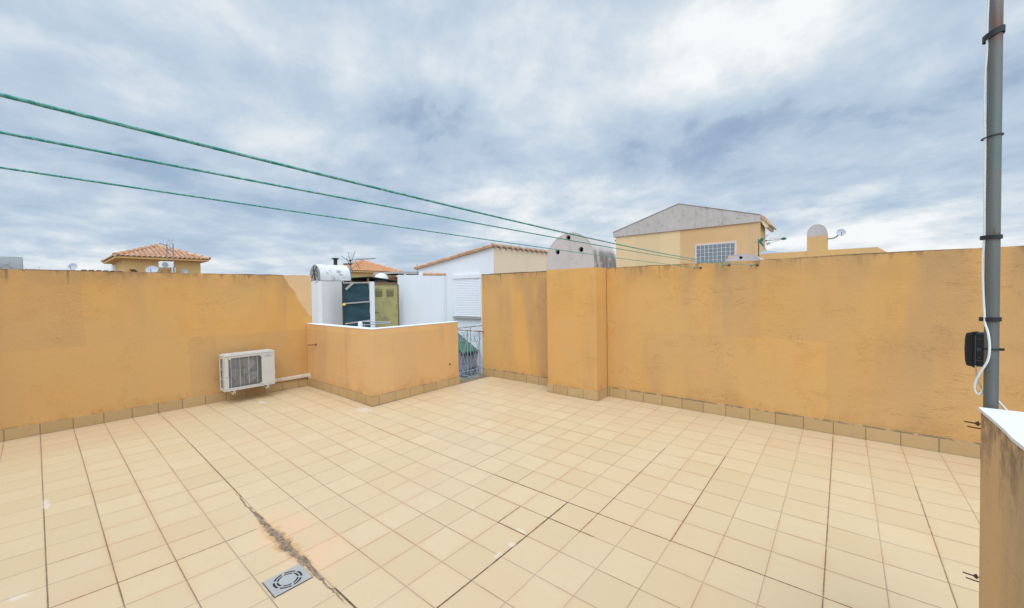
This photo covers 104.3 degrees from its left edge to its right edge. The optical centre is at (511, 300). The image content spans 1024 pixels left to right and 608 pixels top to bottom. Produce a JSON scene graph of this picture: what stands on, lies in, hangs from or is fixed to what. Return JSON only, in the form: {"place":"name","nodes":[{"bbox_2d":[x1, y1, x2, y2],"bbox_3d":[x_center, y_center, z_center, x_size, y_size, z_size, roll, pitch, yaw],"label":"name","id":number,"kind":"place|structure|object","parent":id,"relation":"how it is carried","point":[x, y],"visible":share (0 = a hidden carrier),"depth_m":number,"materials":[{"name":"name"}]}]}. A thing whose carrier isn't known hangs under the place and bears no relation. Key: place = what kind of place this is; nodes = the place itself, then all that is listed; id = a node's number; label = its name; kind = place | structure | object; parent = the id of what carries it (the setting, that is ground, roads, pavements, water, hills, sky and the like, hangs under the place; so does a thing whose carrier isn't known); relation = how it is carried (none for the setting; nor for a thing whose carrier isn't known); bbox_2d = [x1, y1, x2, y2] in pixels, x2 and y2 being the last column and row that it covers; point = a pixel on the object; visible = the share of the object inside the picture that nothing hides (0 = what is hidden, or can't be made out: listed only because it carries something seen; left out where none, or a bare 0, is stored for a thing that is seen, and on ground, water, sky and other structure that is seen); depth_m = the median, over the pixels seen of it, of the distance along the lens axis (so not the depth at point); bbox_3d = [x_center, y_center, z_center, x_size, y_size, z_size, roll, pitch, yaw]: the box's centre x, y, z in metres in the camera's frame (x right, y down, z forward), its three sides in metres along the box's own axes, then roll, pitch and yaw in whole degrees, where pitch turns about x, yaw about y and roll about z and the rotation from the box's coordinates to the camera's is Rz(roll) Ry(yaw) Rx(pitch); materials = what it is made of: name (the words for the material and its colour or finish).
{"place":"outdoors","nodes":[
{"label":"outdoors","id":0,"kind":"place"},
{"bbox_2d":[67,263,76,269],"bbox_3d":[-18.589,-1.001,16.827,0.249,1.186,0.248,0,1,28],"label":"satellite dish","id":1,"kind":"object","parent":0,"point":[72,266],"visible":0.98,"depth_m":16.84,"materials":[{"name":"paint"}]},
{"bbox_2d":[101,244,210,272],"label":"house","id":2,"kind":"structure","parent":0,"point":[140,259],"depth_m":16.87,"materials":[{"name":"ceramic"}]},
{"bbox_2d":[145,266,157,271],"bbox_3d":[-14.638,-0.991,16.141,0.391,0.885,0.318,-1,1,14],"label":"satellite dish","id":3,"kind":"object","parent":2,"relation":"attached to","point":[151,269],"visible":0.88,"depth_m":16.17,"materials":[{"name":"paint"}]},
{"bbox_2d":[158,261,173,271],"bbox_3d":[-14.446,-1.259,16.557,0.786,0.713,0.440,0,2,40],"label":"air conditioner","id":4,"kind":"object","parent":2,"relation":"attached to","point":[165,264],"visible":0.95,"depth_m":16.29,"materials":[{"name":"white plastic"}]},
{"bbox_2d":[158,239,173,260],"bbox_3d":[-14.282,-2.121,16.388,0.300,0.913,0.492,-1,1,9],"label":"tv antenna","id":5,"kind":"object","parent":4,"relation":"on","point":[167,248],"visible":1,"depth_m":16.45,"materials":[{"name":"metal"}]},
{"bbox_2d":[172,243,174,272],"bbox_3d":[-14.067,-1.530,16.532,0.037,1.720,0.037,0,1,17],"label":"mast pole","id":6,"kind":"object","parent":4,"relation":"attached to","point":[173,256],"visible":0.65,"depth_m":16.51,"materials":[{"name":"metal"}]},
{"bbox_2d":[345,260,401,277],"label":"house","id":7,"kind":"structure","parent":0,"point":[366,268],"depth_m":26.55,"materials":[{"name":"orange tile"}]},
{"bbox_2d":[414,243,548,373],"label":"house","id":8,"kind":"structure","parent":0,"point":[464,271],"depth_m":11.58,"materials":[{"name":"paint"}]},
{"bbox_2d":[453,273,480,318],"bbox_3d":[-1.328,-0.130,11.545,1.130,1.285,0.079,0,2,40],"label":"window","id":9,"kind":"structure","parent":8,"relation":"in","point":[464,299],"depth_m":11.53,"materials":[{"name":"white plastic"}]},
{"bbox_2d":[0,375,979,607],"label":"terrace floor","id":10,"kind":"structure","parent":0,"point":[483,491],"depth_m":3.55,"materials":[{"name":"beige tile"}]},
{"bbox_2d":[263,564,311,596],"bbox_3d":[-1.556,1.935,2.760,0.212,0.008,0.240,0,2,40],"label":"floor drain","id":11,"kind":"object","parent":10,"relation":"on","point":[284,581],"visible":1,"depth_m":2.75,"materials":[{"name":"silver metal"}]},
{"bbox_2d":[979,0,1005,408],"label":"antenna mast","id":12,"kind":"object","parent":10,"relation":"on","point":[993,236],"visible":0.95,"depth_m":1.78,"materials":[{"name":"metal"}]},
{"bbox_2d":[964,331,983,367],"bbox_3d":[2.191,0.229,1.857,0.063,0.167,0.093,-2,1,-28],"label":"junction box","id":13,"kind":"object","parent":12,"relation":"attached to","point":[973,349],"visible":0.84,"depth_m":1.86,"materials":[{"name":"plastic"}]},
{"bbox_2d":[975,365,981,388],"bbox_3d":[2.193,1.053,1.860,0.048,1.505,0.028,-1,1,4],"label":"cable","id":14,"kind":"object","parent":13,"relation":"hanging from","point":[976,375],"visible":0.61,"depth_m":1.85,"materials":[{"name":"beige plastic"}]},
{"bbox_2d":[973,0,1006,409],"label":"cable","id":15,"kind":"object","parent":12,"relation":"attached to","point":[984,217],"visible":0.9,"depth_m":1.81,"materials":[{"name":"white plastic"}]},
{"bbox_2d":[0,0,1023,274],"label":"sky","id":16,"kind":"structure","parent":0,"point":[596,118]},
{"bbox_2d":[613,203,776,266],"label":"house","id":17,"kind":"structure","parent":0,"point":[701,233],"depth_m":17.92,"materials":[{"name":"beige paint"}]},
{"bbox_2d":[695,241,736,262],"bbox_3d":[8.834,-2.045,17.298,1.660,0.970,0.039,0,2,40],"label":"window","id":18,"kind":"structure","parent":17,"relation":"in","point":[719,251],"depth_m":17.28,"materials":[{"name":"white glass"}]},
{"label":"ground","id":19,"kind":"structure","parent":0,"visible":0},
{"bbox_2d":[0,256,22,268],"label":"chimney","id":20,"kind":"object","parent":19,"relation":"on","point":[11,262],"visible":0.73,"depth_m":9.22,"materials":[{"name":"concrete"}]},
{"bbox_2d":[82,269,122,271],"bbox_3d":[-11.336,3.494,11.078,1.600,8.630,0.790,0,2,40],"label":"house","id":21,"kind":"structure","parent":19,"relation":"on","point":[101,270],"depth_m":10.49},
{"bbox_2d":[309,264,350,324],"bbox_3d":[-5.459,3.303,12.135,0.750,8.790,0.919,0,2,40],"label":"chimney","id":22,"kind":"object","parent":19,"relation":"on","point":[326,290],"visible":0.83,"depth_m":11.74,"materials":[{"name":"concrete"}]},
{"bbox_2d":[332,258,338,280],"bbox_3d":[-5.443,-0.817,12.280,0.210,1.020,0.210,0,2,40],"label":"flue pipe","id":23,"kind":"object","parent":22,"relation":"on","point":[335,260],"visible":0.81,"depth_m":12.22,"materials":[{"name":"metal"}]},
{"bbox_2d":[341,252,374,281],"bbox_3d":[-5.041,-0.478,13.139,0.281,2.293,1.146,0,2,40],"label":"tv antenna","id":24,"kind":"object","parent":22,"relation":"attached to","point":[349,263],"visible":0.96,"depth_m":12.90,"materials":[{"name":"metal"}]},
{"bbox_2d":[344,276,397,283],"bbox_3d":[-6.082,3.399,14.732,3.000,8.505,2.850,0,2,40],"label":"canopy","id":25,"kind":"object","parent":19,"relation":"on","point":[365,279],"visible":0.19,"depth_m":14.46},
{"bbox_2d":[369,282,374,327],"bbox_3d":[-4.225,3.548,12.181,0.120,8.262,0.153,0,2,40],"label":"post","id":26,"kind":"object","parent":19,"relation":"on","point":[372,300],"visible":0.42,"depth_m":12.06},
{"bbox_2d":[342,281,370,327],"bbox_3d":[-4.557,0.413,11.676,0.139,1.960,0.880,0,2,40],"label":"shade screen","id":27,"kind":"object","parent":26,"relation":"attached to","point":[355,304],"visible":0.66,"depth_m":11.68,"materials":[{"name":"fabric"}]},
{"bbox_2d":[374,273,387,281],"bbox_3d":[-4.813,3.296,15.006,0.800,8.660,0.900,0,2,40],"label":"water tank","id":28,"kind":"object","parent":19,"relation":"on","point":[382,275],"visible":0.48,"depth_m":14.71,"materials":[{"name":"white plastic"}]},
{"bbox_2d":[373,271,418,279],"bbox_3d":[-4.539,3.222,16.273,1.600,8.745,1.600,0,2,40],"label":"pergola","id":29,"kind":"object","parent":19,"relation":"on","point":[394,274],"visible":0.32,"depth_m":15.50,"materials":[{"name":"concrete"}]},
{"bbox_2d":[397,273,446,325],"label":"white wall","id":30,"kind":"structure","parent":19,"relation":"on","point":[423,299],"depth_m":12.75,"materials":[{"name":"paint"}]},
{"bbox_2d":[458,333,477,376],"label":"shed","id":31,"kind":"structure","parent":19,"relation":"on","point":[470,361],"depth_m":11.19,"materials":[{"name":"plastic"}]},
{"bbox_2d":[757,250,783,253],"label":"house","id":32,"kind":"structure","parent":19,"relation":"on","point":[765,252],"depth_m":13.73,"materials":[{"name":"white paint"}]},
{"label":"neighbour roof","id":33,"kind":"structure","parent":0,"visible":0},
{"bbox_2d":[725,253,763,261],"bbox_3d":[5.866,0.257,9.981,1.030,2.835,0.802,0,2,40],"label":"chimney","id":34,"kind":"object","parent":33,"relation":"on","point":[743,257],"visible":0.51,"depth_m":9.63,"materials":[{"name":"concrete"}]},
{"bbox_2d":[756,235,785,256],"bbox_3d":[6.524,-1.060,10.040,0.681,1.245,0.240,0,2,40],"label":"tv antenna","id":35,"kind":"object","parent":33,"relation":"on","point":[762,239],"visible":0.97,"depth_m":10.11,"materials":[{"name":"metal"}]},
{"bbox_2d":[728,247,885,258],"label":"parapet wall","id":36,"kind":"structure","parent":33,"relation":"on","point":[829,253],"depth_m":9.76,"materials":[{"name":"paint"}]},
{"bbox_2d":[807,224,827,256],"bbox_3d":[7.808,-0.136,10.163,0.407,3.555,0.617,0,2,40],"label":"chimney","id":37,"kind":"object","parent":33,"relation":"on","point":[817,240],"visible":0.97,"depth_m":9.90,"materials":[{"name":"paint"}]},
{"bbox_2d":[827,229,845,238],"bbox_3d":[7.916,-1.630,9.700,0.146,0.220,0.362,-1,1,-14],"label":"satellite dish","id":38,"kind":"object","parent":37,"relation":"attached to","point":[840,232],"visible":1,"depth_m":9.62,"materials":[{"name":"paint"}]},
{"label":"walkway","id":39,"kind":"structure","parent":0,"visible":0},
{"bbox_2d":[458,325,482,372],"bbox_3d":[-0.853,1.223,10.299,0.032,1.171,1.600,0,2,40],"label":"iron railing","id":40,"kind":"object","parent":39,"relation":"on","point":[470,346],"visible":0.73,"depth_m":10.06,"materials":[{"name":"grey metal"}]},
{"bbox_3d":[-0.574,4.979,3.002,12.717,5.690,9.690,0,2,40],"label":"house","id":41,"kind":"object","parent":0,"visible":0},
{"bbox_2d":[0,269,311,441],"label":"terrace wall","id":42,"kind":"structure","parent":41,"relation":"on","point":[80,348],"depth_m":6.21,"materials":[{"name":"paint"}]},
{"bbox_2d":[218,349,275,394],"bbox_3d":[-4.816,1.309,7.271,0.437,0.768,0.849,0,2,40],"label":"air conditioner","id":43,"kind":"object","parent":42,"relation":"attached to","point":[245,369],"visible":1,"depth_m":7.14,"materials":[{"name":"white paint"}]},
{"bbox_2d":[275,373,308,381],"bbox_3d":[-4.475,1.552,7.979,0.054,0.062,0.746,0,2,40],"label":"cable trunking","id":44,"kind":"object","parent":42,"relation":"attached to","point":[290,377],"visible":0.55,"depth_m":7.99,"materials":[{"name":"beige plastic"}]},
{"bbox_2d":[306,321,459,406],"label":"wall","id":45,"kind":"structure","parent":41,"relation":"on","point":[371,367],"depth_m":7.34,"materials":[{"name":"orange paint"}]},
{"bbox_2d":[481,271,547,385],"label":"terrace wall","id":46,"kind":"structure","parent":41,"relation":"on","point":[514,326],"depth_m":8.43,"materials":[{"name":"paint"}]},
{"bbox_2d":[547,232,615,400],"bbox_3d":[1.305,0.386,7.418,1.032,3.225,0.822,0,2,40],"label":"chimney","id":47,"kind":"object","parent":41,"relation":"on","point":[577,320],"visible":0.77,"depth_m":7.05,"materials":[{"name":"paint"}]},
{"bbox_2d":[607,245,1023,458],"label":"terrace wall","id":48,"kind":"structure","parent":41,"relation":"on","point":[867,346],"depth_m":5.12,"materials":[{"name":"paint"}]},
{"bbox_3d":[3.416,-0.503,5.586,0.078,0.032,0.069,0,2,40],"label":"wall hook","id":49,"kind":"object","parent":48,"relation":"attached to","visible":0},
{"bbox_2d":[0,92,752,268],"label":"clothesline","id":50,"kind":"object","parent":49,"relation":"hanging from","point":[19,99],"visible":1,"depth_m":0.88,"materials":[{"name":"green plastic"}]},
{"bbox_3d":[3.145,-0.523,5.811,0.078,0.032,0.069,0,2,40],"label":"wall hook","id":51,"kind":"object","parent":48,"relation":"attached to","visible":0},
{"bbox_2d":[0,131,724,268],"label":"clothesline","id":52,"kind":"object","parent":51,"relation":"hanging from","point":[96,150],"visible":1,"depth_m":1.20,"materials":[{"name":"green plastic"}]},
{"bbox_3d":[2.846,-0.505,6.061,0.078,0.032,0.069,0,2,40],"label":"wall hook","id":53,"kind":"object","parent":48,"relation":"attached to","visible":0},
{"bbox_2d":[0,167,696,270],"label":"clothesline","id":54,"kind":"object","parent":53,"relation":"hanging from","point":[7,168],"visible":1,"depth_m":1.58,"materials":[{"name":"green plastic"}]},
{"bbox_2d":[978,407,1023,607],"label":"parapet wall","id":55,"kind":"structure","parent":41,"relation":"on","point":[1001,565],"depth_m":1.55,"materials":[{"name":"orange paint"}]},
{"bbox_2d":[963,572,978,581],"bbox_3d":[2.110,1.264,1.819,0.065,0.035,0.021,0,2,40],"label":"wall anchor","id":56,"kind":"object","parent":55,"relation":"attached to","point":[976,576],"depth_m":1.82,"materials":[{"name":"metal"}]},
{"bbox_2d":[964,421,980,428],"bbox_3d":[2.100,0.562,1.804,0.065,0.035,0.021,0,2,40],"label":"wall anchor","id":57,"kind":"object","parent":55,"relation":"attached to","point":[977,423],"depth_m":1.80,"materials":[{"name":"metal"}]},
{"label":"stair landing","id":58,"kind":"structure","parent":41,"relation":"on","visible":0},
{"bbox_2d":[458,329,483,376],"bbox_3d":[-1.008,1.258,9.335,0.955,1.146,0.032,0,2,40],"label":"iron railing","id":59,"kind":"object","parent":58,"relation":"on","point":[473,352],"visible":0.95,"depth_m":9.31,"materials":[{"name":"grey metal"}]},
{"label":"neighbour terrace","id":60,"kind":"structure","parent":0,"visible":0},
{"bbox_2d":[363,321,389,326],"bbox_3d":[-3.571,1.114,10.258,0.793,1.192,0.357,-2,2,-43],"label":"drying rack","id":61,"kind":"object","parent":60,"relation":"on","point":[377,323],"visible":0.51,"depth_m":10.27,"materials":[{"name":"grey metal"}]},
{"bbox_2d":[374,284,399,327],"bbox_3d":[-4.037,0.509,12.807,0.112,2.105,0.940,0,2,40],"label":"metal door","id":62,"kind":"structure","parent":60,"relation":"on","point":[386,302],"depth_m":12.80,"materials":[{"name":"metal"}]}
]}

